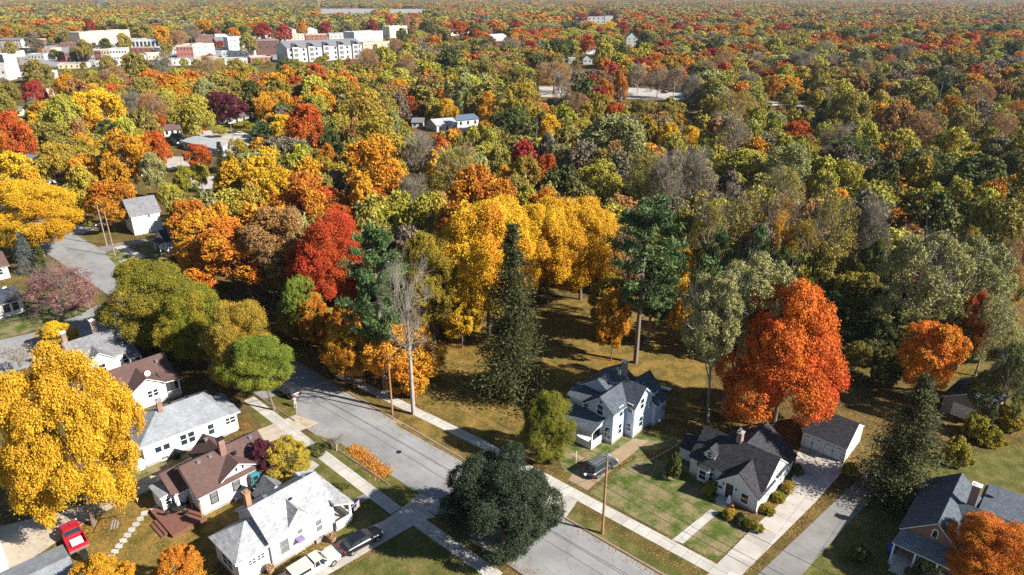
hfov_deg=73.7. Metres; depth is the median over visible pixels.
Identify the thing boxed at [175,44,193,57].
building
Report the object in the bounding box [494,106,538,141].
broadleaf tree
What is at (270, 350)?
broadleaf tree
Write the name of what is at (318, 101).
broadleaf tree
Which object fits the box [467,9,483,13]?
maple tree
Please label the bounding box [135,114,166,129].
maple tree
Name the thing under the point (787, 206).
oak tree
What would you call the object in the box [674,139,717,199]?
oak tree
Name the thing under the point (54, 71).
building
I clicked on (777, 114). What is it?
broadleaf tree
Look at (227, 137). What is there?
parking lot
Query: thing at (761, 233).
pine tree
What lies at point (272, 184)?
maple tree
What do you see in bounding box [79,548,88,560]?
wheeled bin
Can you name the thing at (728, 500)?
garden figure
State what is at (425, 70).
maple tree
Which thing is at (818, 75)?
broadleaf tree
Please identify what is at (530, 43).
maple tree
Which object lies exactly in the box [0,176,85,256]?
maple tree
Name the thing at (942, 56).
broadleaf tree
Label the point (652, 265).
broadleaf tree
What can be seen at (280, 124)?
maple tree
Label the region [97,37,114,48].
broadleaf tree
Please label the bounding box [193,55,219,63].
building
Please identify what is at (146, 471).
lawn
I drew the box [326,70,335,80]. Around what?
maple tree
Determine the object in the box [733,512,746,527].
shrub
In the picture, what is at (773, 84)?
maple tree
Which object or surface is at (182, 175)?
broadleaf tree
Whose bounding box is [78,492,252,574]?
lawn
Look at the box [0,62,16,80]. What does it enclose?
building
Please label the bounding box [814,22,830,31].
broadleaf tree
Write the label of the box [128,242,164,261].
lawn
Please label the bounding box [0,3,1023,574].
ground
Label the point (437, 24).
broadleaf tree
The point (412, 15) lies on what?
maple tree
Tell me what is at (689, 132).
maple tree
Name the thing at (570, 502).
driveway
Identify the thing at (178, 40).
oak tree
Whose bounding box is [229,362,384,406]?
power line
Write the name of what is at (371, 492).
sidewalk
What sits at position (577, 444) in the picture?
power line
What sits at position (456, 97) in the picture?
spruce tree
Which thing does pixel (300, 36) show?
building
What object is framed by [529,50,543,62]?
broadleaf tree
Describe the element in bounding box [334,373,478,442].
sidewalk
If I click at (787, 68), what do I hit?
broadleaf tree
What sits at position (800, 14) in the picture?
broadleaf tree
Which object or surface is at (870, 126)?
broadleaf tree
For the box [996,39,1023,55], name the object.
broadleaf tree
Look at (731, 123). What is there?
bare tree
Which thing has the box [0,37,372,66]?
parking lot
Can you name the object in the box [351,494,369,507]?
path
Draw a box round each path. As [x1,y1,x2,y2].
[72,223,100,234]
[108,510,147,556]
[292,461,318,477]
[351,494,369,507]
[571,453,588,462]
[672,509,718,542]
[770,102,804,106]
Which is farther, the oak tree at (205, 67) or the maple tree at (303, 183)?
the oak tree at (205, 67)
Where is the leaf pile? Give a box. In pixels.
[344,443,395,480]
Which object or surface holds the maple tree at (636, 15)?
on the ground at (866, 403)
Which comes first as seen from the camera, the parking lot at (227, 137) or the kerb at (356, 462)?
the kerb at (356, 462)
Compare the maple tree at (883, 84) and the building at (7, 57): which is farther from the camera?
the building at (7, 57)
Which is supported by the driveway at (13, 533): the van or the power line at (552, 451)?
the van
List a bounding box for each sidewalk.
[115,245,145,259]
[244,397,400,513]
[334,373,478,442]
[413,518,502,574]
[472,438,736,574]
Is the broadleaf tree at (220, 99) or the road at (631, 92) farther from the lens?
the road at (631, 92)
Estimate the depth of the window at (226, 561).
70.07 m
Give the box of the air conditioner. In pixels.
[172,451,180,459]
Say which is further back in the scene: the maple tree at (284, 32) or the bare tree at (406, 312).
the maple tree at (284, 32)
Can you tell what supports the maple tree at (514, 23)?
on the ground at (866, 403)
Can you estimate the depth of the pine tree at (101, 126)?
252.19 m
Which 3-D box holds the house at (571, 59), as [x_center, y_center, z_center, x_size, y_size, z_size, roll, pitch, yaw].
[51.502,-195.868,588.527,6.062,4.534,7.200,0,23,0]
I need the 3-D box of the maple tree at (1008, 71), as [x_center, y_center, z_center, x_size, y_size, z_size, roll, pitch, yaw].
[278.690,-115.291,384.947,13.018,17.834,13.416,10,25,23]
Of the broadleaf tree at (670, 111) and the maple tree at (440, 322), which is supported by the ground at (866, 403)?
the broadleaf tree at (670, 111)
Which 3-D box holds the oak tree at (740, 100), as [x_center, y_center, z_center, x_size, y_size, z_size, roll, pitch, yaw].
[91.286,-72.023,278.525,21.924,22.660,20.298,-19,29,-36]
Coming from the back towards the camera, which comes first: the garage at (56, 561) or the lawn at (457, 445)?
the lawn at (457, 445)
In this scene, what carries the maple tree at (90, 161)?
on the ground at (866, 403)
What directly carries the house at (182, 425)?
on the ground at (866, 403)
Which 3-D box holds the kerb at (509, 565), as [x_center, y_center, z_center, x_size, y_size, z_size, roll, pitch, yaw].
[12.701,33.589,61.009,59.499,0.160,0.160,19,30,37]
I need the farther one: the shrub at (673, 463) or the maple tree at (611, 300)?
the maple tree at (611, 300)
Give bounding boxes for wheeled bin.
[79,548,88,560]
[887,542,896,553]
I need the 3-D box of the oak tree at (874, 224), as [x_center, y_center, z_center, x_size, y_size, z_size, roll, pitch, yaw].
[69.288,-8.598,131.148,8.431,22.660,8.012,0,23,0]
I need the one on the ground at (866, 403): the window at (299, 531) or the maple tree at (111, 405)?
the maple tree at (111, 405)
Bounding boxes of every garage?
[0,544,77,574]
[801,413,864,462]
[940,375,1008,419]
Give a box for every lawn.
[0,294,87,338]
[63,450,190,505]
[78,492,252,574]
[105,249,130,264]
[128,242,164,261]
[247,393,295,427]
[289,449,389,540]
[309,434,418,507]
[337,527,481,574]
[396,409,483,461]
[409,380,553,451]
[432,296,717,418]
[560,434,681,474]
[567,512,685,574]
[591,456,748,560]
[804,447,1023,574]
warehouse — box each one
[320,9,372,13]
[390,9,424,12]
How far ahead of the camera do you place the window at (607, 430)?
90.43 m
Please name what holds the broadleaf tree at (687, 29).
on the ground at (866, 403)
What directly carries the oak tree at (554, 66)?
on the ground at (866, 403)
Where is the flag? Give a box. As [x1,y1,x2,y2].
[351,500,359,510]
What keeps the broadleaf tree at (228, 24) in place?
on the ground at (866, 403)
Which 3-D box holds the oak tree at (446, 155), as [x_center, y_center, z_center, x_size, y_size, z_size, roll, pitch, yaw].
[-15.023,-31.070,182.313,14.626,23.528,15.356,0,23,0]
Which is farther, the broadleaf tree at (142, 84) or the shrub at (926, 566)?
the broadleaf tree at (142, 84)
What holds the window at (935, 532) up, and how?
in the house at (937, 506)
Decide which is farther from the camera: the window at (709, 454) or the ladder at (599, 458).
the ladder at (599, 458)
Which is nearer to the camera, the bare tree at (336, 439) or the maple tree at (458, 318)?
the bare tree at (336, 439)
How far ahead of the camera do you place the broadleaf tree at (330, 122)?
240.16 m
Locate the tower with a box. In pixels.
[404,16,409,31]
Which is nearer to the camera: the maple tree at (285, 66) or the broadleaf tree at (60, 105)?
the broadleaf tree at (60, 105)
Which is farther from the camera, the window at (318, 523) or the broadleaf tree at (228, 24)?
the broadleaf tree at (228, 24)
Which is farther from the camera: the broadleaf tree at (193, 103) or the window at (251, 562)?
the broadleaf tree at (193, 103)
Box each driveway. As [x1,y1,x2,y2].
[0,415,318,567]
[96,238,154,251]
[279,493,450,574]
[545,487,576,518]
[707,446,843,574]
[758,473,878,574]
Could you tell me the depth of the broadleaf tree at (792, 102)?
325.02 m
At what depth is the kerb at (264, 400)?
99.70 m
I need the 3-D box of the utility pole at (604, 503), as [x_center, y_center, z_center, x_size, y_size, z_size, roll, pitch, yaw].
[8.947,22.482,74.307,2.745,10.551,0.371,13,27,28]
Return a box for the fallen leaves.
[7,308,982,574]
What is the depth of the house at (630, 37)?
773.27 m
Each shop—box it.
[55,51,78,61]
[77,48,94,60]
[86,49,97,60]
[93,49,101,60]
[100,48,109,56]
[109,47,128,60]
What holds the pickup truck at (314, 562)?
on the driveway at (409, 514)
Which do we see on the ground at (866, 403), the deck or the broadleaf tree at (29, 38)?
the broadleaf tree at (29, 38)
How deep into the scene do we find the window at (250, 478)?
81.14 m
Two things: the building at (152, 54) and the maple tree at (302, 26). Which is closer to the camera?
the building at (152, 54)
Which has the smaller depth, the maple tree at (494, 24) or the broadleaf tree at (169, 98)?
the broadleaf tree at (169, 98)
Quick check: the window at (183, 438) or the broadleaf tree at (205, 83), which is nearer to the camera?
the window at (183, 438)
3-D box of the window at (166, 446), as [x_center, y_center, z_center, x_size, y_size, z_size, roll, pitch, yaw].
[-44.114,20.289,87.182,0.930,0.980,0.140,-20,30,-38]
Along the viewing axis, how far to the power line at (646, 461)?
79.95 m
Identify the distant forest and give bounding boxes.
[0,0,1023,301]
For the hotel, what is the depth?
793.55 m
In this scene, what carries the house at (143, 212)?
on the ground at (866, 403)
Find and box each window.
[3,304,10,312]
[11,302,19,309]
[122,355,129,363]
[146,390,153,398]
[152,388,158,396]
[154,445,162,453]
[162,442,170,450]
[164,496,171,505]
[179,433,188,446]
[187,430,196,442]
[206,422,215,434]
[209,490,219,504]
[221,552,234,572]
[225,415,235,425]
[232,479,240,491]
[247,556,256,566]
[248,474,252,486]
[252,474,258,486]
[256,551,265,561]
[279,537,289,554]
[296,513,301,520]
[296,527,303,535]
[314,517,322,533]
[596,403,603,416]
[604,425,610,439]
[617,422,621,434]
[618,405,623,417]
[625,421,631,431]
[627,403,632,413]
[638,415,642,427]
[639,397,644,410]
[698,469,706,481]
[706,451,712,458]
[708,471,713,480]
[739,492,749,505]
[931,529,938,538]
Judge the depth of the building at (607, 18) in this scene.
1305.98 m
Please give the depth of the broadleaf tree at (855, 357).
104.91 m
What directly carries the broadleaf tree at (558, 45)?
on the ground at (866, 403)
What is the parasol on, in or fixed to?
on the deck
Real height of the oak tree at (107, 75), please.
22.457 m
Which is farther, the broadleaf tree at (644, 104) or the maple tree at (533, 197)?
the broadleaf tree at (644, 104)
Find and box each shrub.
[0,369,17,386]
[21,294,31,304]
[84,220,96,226]
[235,112,260,121]
[237,423,249,429]
[304,442,327,456]
[331,482,350,492]
[665,452,681,479]
[700,480,717,495]
[721,507,738,521]
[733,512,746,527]
[742,518,764,532]
[759,502,776,516]
[772,491,786,503]
[782,480,794,494]
[791,463,804,476]
[841,461,859,476]
[847,542,874,566]
[890,482,919,508]
[904,566,921,574]
[912,557,943,574]
[939,435,975,468]
[960,411,990,438]
[977,424,1008,448]
[996,403,1023,432]
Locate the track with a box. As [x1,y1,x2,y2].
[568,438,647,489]
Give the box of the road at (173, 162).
[166,156,190,169]
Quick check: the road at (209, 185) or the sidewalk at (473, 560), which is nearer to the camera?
the sidewalk at (473, 560)
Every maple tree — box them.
[0,109,38,154]
[0,149,40,205]
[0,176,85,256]
[0,336,147,534]
[20,80,49,102]
[27,113,39,123]
[34,142,74,184]
[35,320,79,345]
[49,73,73,98]
[63,153,103,182]
[68,551,135,574]
[81,179,135,231]
[84,88,126,130]
[98,127,148,184]
[115,33,132,48]
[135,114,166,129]
[137,68,158,77]
[141,129,173,170]
[152,26,171,44]
[153,541,206,574]
[162,75,191,95]
[166,198,204,241]
[171,208,236,280]
[178,216,288,301]
[182,143,211,165]
[194,19,212,30]
[197,298,273,392]
[198,200,241,276]
[225,138,249,167]
[226,27,240,35]
[238,145,290,204]
[251,22,273,38]
[252,91,278,119]
[263,434,310,482]
[268,79,291,101]
[269,113,290,142]
[269,170,333,227]
[269,186,355,216]
[274,23,293,40]
[275,312,303,337]
[282,64,292,69]
[284,102,324,150]
[284,206,377,321]
[295,21,307,33]
[296,291,330,351]
[305,11,319,15]
[305,63,326,79]
[310,307,332,340]
[313,156,334,173]
[314,143,338,163]
[318,20,331,33]
[318,320,373,382]
[324,302,361,336]
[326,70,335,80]
[340,86,387,121]
[342,133,409,193]
[355,112,405,156]
[357,316,447,396]
[366,19,378,29]
[392,78,406,85]
[402,230,464,343]
[407,12,422,18]
[420,67,433,74]
[423,191,540,335]
[425,33,441,44]
[429,161,521,268]
[434,436,566,569]
[435,308,468,330]
[439,97,459,117]
[439,276,486,347]
[449,20,469,38]
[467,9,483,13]
[476,91,500,122]
[486,19,505,32]
[496,165,511,179]
[501,81,541,118]
[504,31,520,44]
[507,19,523,28]
[511,155,541,191]
[521,194,581,304]
[524,187,564,263]
[525,40,538,47]
[529,14,546,19]
[536,153,557,182]
[538,113,560,137]
[538,192,621,299]
[573,12,587,22]
[578,35,596,52]
[581,21,598,29]
[585,73,597,95]
[587,271,631,327]
[594,78,613,99]
[595,285,631,360]
[598,255,631,287]
[601,20,616,27]
[603,101,626,117]
[613,73,628,102]
[616,21,628,34]
[630,12,645,19]
[634,24,652,37]
[655,18,667,23]
[655,39,670,47]
[656,122,679,146]
[657,248,699,345]
[659,249,688,334]
[671,21,683,29]
[680,125,699,146]
[707,25,717,34]
[712,273,853,428]
[715,23,729,30]
[732,12,742,16]
[732,22,751,30]
[745,19,755,25]
[766,15,777,21]
[767,75,780,106]
[772,22,792,31]
[782,120,814,135]
[812,143,821,157]
[819,30,837,42]
[857,20,872,29]
[878,81,888,88]
[890,200,952,232]
[893,319,973,390]
[912,23,926,30]
[918,32,942,45]
[940,45,958,55]
[943,510,1023,574]
[944,32,962,44]
[949,225,979,290]
[953,290,990,370]
[958,30,981,43]
[963,46,979,54]
[965,63,983,74]
[999,67,1015,80]
[1013,51,1023,56]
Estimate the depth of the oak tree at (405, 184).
175.70 m
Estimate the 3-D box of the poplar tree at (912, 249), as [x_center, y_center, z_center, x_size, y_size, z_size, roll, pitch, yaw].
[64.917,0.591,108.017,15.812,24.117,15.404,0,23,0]
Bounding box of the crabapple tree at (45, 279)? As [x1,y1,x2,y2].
[6,253,100,317]
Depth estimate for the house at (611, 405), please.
91.65 m
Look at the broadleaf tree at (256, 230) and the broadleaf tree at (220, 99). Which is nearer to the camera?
the broadleaf tree at (256, 230)
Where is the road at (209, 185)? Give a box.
[190,176,213,189]
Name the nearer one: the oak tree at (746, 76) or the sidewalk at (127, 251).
the sidewalk at (127, 251)
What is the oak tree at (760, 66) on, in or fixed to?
on the ground at (866, 403)
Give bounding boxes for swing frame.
[93,515,121,532]
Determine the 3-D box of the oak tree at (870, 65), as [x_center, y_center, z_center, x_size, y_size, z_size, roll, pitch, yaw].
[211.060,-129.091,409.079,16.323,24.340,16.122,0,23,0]
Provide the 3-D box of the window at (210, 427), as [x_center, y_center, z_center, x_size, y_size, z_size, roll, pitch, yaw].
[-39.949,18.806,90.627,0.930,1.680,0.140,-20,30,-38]
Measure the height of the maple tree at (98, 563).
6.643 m
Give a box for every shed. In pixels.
[148,479,173,509]
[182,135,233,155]
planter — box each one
[265,561,274,574]
[328,532,336,543]
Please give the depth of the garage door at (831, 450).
87.63 m
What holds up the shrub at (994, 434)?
on the ground at (866, 403)
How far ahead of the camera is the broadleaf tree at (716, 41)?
571.60 m
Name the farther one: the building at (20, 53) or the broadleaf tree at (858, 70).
the building at (20, 53)
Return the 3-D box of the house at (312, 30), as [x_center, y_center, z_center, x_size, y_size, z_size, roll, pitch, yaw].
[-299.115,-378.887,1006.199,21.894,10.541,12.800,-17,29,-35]
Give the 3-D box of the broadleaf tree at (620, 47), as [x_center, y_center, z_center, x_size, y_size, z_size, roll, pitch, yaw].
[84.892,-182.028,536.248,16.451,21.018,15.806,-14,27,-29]
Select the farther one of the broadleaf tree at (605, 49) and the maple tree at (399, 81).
the broadleaf tree at (605, 49)
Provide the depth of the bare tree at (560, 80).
325.19 m
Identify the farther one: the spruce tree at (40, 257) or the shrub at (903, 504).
the spruce tree at (40, 257)
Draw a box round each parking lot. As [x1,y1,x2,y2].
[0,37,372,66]
[198,130,257,147]
[457,125,480,131]
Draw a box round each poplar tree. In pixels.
[680,247,752,423]
[709,239,805,414]
[868,219,982,349]
[929,230,1020,323]
[966,336,1023,425]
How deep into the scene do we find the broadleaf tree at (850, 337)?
109.59 m
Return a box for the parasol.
[175,493,179,505]
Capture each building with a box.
[0,38,27,47]
[0,53,20,76]
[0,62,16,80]
[1,50,24,56]
[18,47,61,54]
[19,70,58,82]
[27,52,52,59]
[57,62,90,68]
[60,41,76,46]
[94,60,120,65]
[123,38,162,46]
[129,46,153,52]
[144,52,160,59]
[154,47,175,52]
[167,58,190,65]
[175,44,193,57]
[180,43,214,55]
[189,34,212,42]
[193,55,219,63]
[212,36,225,46]
[214,33,230,36]
[221,50,255,56]
[222,56,247,64]
[223,36,244,49]
[247,55,272,62]
[251,39,278,54]
[275,38,361,61]
[283,33,304,39]
[304,33,326,39]
[328,32,343,38]
[343,30,382,40]
[359,40,389,48]
[382,25,406,37]
[411,117,425,126]
[426,117,457,131]
[448,113,478,126]
[486,33,506,40]
[576,16,603,23]
[604,15,612,23]
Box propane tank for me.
[132,457,145,470]
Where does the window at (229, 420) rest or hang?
in the house at (182, 425)
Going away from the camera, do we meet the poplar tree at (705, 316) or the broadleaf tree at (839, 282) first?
the poplar tree at (705, 316)
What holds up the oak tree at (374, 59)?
on the ground at (866, 403)
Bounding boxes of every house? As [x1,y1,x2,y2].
[0,251,10,279]
[0,286,24,318]
[17,106,26,115]
[19,153,57,174]
[25,176,57,185]
[59,318,141,369]
[68,352,181,408]
[121,195,162,234]
[129,390,239,466]
[151,430,271,515]
[152,228,173,253]
[162,123,180,136]
[169,133,186,143]
[208,470,353,574]
[215,112,254,124]
[301,27,317,33]
[561,359,668,448]
[568,57,575,62]
[582,54,592,63]
[586,49,595,53]
[625,32,636,45]
[679,422,797,513]
[686,116,693,121]
[887,473,1023,574]
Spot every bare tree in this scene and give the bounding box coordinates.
[0,338,33,369]
[326,430,351,450]
[376,252,436,414]
[552,70,572,106]
[625,62,648,93]
[644,64,670,97]
[665,66,686,96]
[709,110,752,152]
[746,51,763,60]
[817,121,860,146]
[823,52,843,67]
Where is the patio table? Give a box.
[172,502,185,512]
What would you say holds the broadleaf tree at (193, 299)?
on the ground at (866, 403)
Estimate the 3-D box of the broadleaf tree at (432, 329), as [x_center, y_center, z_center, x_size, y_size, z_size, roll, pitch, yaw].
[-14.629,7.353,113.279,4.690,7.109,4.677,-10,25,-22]
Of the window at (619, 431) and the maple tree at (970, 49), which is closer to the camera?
the window at (619, 431)
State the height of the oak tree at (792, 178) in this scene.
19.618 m
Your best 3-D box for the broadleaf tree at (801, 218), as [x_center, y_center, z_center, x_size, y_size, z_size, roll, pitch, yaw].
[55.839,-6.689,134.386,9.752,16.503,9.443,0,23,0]
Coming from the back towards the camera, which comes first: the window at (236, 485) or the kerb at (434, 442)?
the kerb at (434, 442)
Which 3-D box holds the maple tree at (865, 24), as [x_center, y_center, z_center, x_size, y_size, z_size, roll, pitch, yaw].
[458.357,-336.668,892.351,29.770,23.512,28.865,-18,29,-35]
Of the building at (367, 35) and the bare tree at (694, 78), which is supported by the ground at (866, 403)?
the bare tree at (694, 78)
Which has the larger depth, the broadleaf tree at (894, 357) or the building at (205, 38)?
the building at (205, 38)
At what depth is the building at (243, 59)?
580.15 m
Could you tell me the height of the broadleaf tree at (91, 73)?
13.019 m
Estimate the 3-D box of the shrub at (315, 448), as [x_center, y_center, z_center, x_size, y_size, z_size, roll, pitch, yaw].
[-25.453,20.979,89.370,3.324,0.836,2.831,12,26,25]
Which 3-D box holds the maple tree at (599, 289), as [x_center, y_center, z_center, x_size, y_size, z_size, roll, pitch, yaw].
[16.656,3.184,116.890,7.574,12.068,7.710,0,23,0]
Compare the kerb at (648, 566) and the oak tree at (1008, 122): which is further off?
the oak tree at (1008, 122)
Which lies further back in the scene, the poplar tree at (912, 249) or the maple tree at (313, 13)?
the maple tree at (313, 13)
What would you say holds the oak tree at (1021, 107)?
on the ground at (866, 403)
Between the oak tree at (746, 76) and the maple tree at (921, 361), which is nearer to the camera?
the maple tree at (921, 361)
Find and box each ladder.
[590,451,608,463]
[594,454,613,465]
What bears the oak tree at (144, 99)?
on the ground at (866, 403)
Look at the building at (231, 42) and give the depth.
723.91 m
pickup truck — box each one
[57,518,88,553]
[286,546,340,574]
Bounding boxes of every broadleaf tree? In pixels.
[0,41,19,53]
[0,82,21,103]
[0,91,19,112]
[21,58,55,95]
[23,30,44,50]
[35,92,89,132]
[49,49,57,57]
[74,38,93,61]
[83,70,97,77]
[91,255,199,352]
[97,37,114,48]
[98,54,118,71]
[119,51,152,75]
[132,23,153,37]
[132,77,158,103]
[140,151,166,191]
[151,279,219,364]
[155,182,183,208]
[156,92,176,107]
[157,40,172,56]
[166,26,190,44]
[171,164,197,192]
[173,92,216,135]
[191,162,209,189]
[192,76,215,95]
[206,91,249,123]
[211,125,228,136]
[215,334,296,410]
[219,59,248,72]
[220,20,235,33]
[220,76,245,99]
[231,19,247,26]
[233,121,255,132]
[238,203,304,309]
[239,25,252,36]
[239,32,258,55]
[251,437,277,474]
[277,272,322,347]
[294,92,332,125]
[296,61,307,68]
[312,115,346,148]
[374,72,395,84]
[375,46,398,67]
[396,27,408,40]
[402,41,421,56]
[415,313,438,344]
[419,20,434,35]
[429,19,445,32]
[436,46,463,67]
[456,78,474,104]
[469,58,499,82]
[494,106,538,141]
[501,64,528,85]
[517,389,577,463]
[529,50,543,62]
[545,38,570,63]
[545,143,571,170]
[549,11,564,16]
[562,21,585,29]
[578,159,626,199]
[583,112,646,155]
[593,39,614,66]
[613,42,630,53]
[628,98,656,120]
[633,243,663,283]
[635,31,654,47]
[637,42,652,54]
[656,102,676,119]
[678,52,697,62]
[681,26,693,34]
[690,41,706,51]
[692,229,732,273]
[700,76,723,101]
[704,37,724,49]
[711,259,749,296]
[713,147,778,185]
[737,220,783,264]
[763,37,788,53]
[764,142,814,183]
[765,110,787,130]
[770,244,799,274]
[775,63,795,75]
[775,84,799,112]
[780,213,821,260]
[785,252,829,289]
[789,32,811,47]
[790,12,807,18]
[798,21,817,29]
[801,242,856,302]
[810,68,825,90]
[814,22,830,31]
[821,134,883,163]
[822,288,850,325]
[823,89,875,129]
[827,271,870,324]
[828,159,866,197]
[835,271,891,320]
[835,326,858,357]
[836,28,858,42]
[842,45,874,63]
[842,340,873,374]
[844,118,881,144]
[845,298,891,340]
[846,67,870,77]
[850,236,888,295]
[856,317,904,361]
[863,157,902,191]
[870,359,902,389]
[871,101,918,132]
[873,278,925,331]
[877,352,909,384]
[884,24,902,32]
[886,246,946,307]
[896,151,955,182]
[899,24,913,33]
[915,53,941,67]
[921,127,938,144]
[926,65,952,92]
[926,316,981,368]
[934,151,1015,194]
[935,19,957,25]
[936,54,947,63]
[941,81,958,95]
[943,49,968,69]
[947,111,983,131]
[956,195,1023,260]
[961,142,982,151]
[974,34,1002,47]
[974,304,1021,349]
[977,254,1023,303]
[986,23,1008,32]
[989,345,1023,404]
[994,148,1023,176]
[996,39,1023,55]
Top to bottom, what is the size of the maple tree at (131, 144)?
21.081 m
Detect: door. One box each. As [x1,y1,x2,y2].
[154,494,160,507]
[294,540,304,553]
[594,427,600,435]
[723,481,734,499]
[802,433,822,452]
[822,441,843,461]
[950,402,976,418]
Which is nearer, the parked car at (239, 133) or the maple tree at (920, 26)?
the parked car at (239, 133)
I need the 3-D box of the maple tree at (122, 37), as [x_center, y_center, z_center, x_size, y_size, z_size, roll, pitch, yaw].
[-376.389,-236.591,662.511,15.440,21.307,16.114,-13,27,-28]
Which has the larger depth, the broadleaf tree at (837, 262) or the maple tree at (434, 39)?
the maple tree at (434, 39)
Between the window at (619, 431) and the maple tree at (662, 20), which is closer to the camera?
the window at (619, 431)
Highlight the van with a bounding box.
[0,543,8,571]
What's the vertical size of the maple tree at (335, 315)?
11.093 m
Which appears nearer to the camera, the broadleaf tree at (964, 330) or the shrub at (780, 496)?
the shrub at (780, 496)
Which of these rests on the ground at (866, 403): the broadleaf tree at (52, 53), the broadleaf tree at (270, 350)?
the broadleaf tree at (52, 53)
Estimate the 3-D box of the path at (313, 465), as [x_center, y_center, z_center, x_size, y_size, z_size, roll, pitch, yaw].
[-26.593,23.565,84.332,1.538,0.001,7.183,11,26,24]
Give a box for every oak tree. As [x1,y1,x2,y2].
[98,65,129,88]
[120,86,139,114]
[135,90,170,122]
[147,48,175,72]
[168,29,188,47]
[179,23,203,42]
[195,48,221,73]
[354,43,379,67]
[388,36,402,50]
[394,172,429,205]
[395,54,418,74]
[400,125,437,175]
[428,129,480,191]
[493,36,520,51]
[497,92,513,101]
[525,96,548,115]
[533,56,573,91]
[563,87,592,114]
[606,219,640,295]
[624,138,674,206]
[647,144,687,201]
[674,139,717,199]
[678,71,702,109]
[684,186,733,274]
[699,57,717,70]
[711,86,760,119]
[713,46,738,67]
[714,177,768,260]
[737,70,761,86]
[753,58,772,75]
[758,157,805,201]
[763,171,812,263]
[763,195,796,263]
[781,210,828,271]
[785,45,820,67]
[808,175,861,255]
[811,37,837,52]
[848,193,900,269]
[853,52,876,72]
[885,53,896,61]
[890,41,916,61]
[899,107,947,146]
[962,80,1000,111]
[967,283,1023,375]
[980,105,1022,138]
[983,232,1023,300]
[1007,96,1023,112]
[1010,262,1023,305]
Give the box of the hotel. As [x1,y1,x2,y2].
[68,29,130,44]
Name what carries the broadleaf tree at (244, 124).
on the ground at (866, 403)
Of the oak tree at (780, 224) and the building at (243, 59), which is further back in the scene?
the building at (243, 59)
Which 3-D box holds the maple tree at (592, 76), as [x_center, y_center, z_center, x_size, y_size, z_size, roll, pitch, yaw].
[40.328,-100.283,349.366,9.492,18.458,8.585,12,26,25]
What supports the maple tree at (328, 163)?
on the ground at (866, 403)
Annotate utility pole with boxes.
[95,211,115,255]
[96,204,106,244]
[386,345,392,414]
[583,457,607,533]
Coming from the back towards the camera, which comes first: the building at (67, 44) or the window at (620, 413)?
the building at (67, 44)
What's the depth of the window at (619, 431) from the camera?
91.12 m
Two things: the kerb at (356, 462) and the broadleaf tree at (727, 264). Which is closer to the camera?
the kerb at (356, 462)
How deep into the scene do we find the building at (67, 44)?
764.56 m
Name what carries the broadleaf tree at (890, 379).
on the ground at (866, 403)
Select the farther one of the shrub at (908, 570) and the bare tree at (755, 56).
the bare tree at (755, 56)
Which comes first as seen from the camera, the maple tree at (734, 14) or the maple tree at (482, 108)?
the maple tree at (482, 108)
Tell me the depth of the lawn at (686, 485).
80.33 m
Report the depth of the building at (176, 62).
569.27 m
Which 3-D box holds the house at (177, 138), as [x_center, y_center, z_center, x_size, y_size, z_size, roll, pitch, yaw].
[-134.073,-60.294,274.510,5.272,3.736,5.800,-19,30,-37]
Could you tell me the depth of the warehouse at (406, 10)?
2092.64 m
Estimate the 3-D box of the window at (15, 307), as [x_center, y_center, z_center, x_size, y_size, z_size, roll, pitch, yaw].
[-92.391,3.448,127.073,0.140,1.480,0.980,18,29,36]
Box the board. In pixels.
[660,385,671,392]
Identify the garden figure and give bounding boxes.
[726,495,730,503]
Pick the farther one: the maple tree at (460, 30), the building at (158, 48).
the maple tree at (460, 30)
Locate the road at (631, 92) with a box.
[534,86,692,99]
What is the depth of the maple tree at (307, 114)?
229.68 m
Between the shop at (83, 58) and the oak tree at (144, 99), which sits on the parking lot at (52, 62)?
the shop at (83, 58)
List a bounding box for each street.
[0,205,658,574]
[0,305,120,372]
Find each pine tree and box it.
[95,116,117,137]
[246,120,275,143]
[335,218,410,390]
[599,188,690,363]
[642,264,673,346]
[691,222,743,352]
[736,212,769,314]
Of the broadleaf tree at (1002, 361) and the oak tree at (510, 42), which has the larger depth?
the oak tree at (510, 42)
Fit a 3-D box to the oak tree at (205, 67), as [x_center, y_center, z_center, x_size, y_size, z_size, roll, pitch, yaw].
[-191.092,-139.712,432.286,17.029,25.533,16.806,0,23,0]
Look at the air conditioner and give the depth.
87.61 m
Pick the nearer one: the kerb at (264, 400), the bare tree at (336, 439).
the bare tree at (336, 439)
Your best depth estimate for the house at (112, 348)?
107.19 m
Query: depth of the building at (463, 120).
308.02 m
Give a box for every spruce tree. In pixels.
[7,231,38,277]
[28,244,55,273]
[211,141,227,193]
[442,79,453,117]
[452,81,463,114]
[462,222,557,421]
[831,372,960,520]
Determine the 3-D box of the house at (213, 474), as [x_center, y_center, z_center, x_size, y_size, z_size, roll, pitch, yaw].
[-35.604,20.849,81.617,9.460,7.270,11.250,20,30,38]
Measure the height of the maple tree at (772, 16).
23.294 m
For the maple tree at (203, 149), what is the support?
on the ground at (866, 403)
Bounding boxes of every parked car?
[234,131,245,135]
[276,381,301,398]
[338,525,383,555]
[584,454,617,478]
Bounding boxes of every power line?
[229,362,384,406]
[246,292,764,574]
[247,278,831,574]
[249,290,782,574]
[607,441,682,477]
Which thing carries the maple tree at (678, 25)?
on the ground at (866, 403)
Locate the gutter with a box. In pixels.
[205,310,665,574]
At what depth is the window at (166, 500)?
78.36 m
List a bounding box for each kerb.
[118,258,393,418]
[194,352,294,420]
[322,439,389,484]
[403,423,465,460]
[428,510,523,574]
[563,516,663,574]
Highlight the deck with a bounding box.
[149,494,205,537]
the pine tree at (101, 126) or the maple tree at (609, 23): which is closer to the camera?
the pine tree at (101, 126)

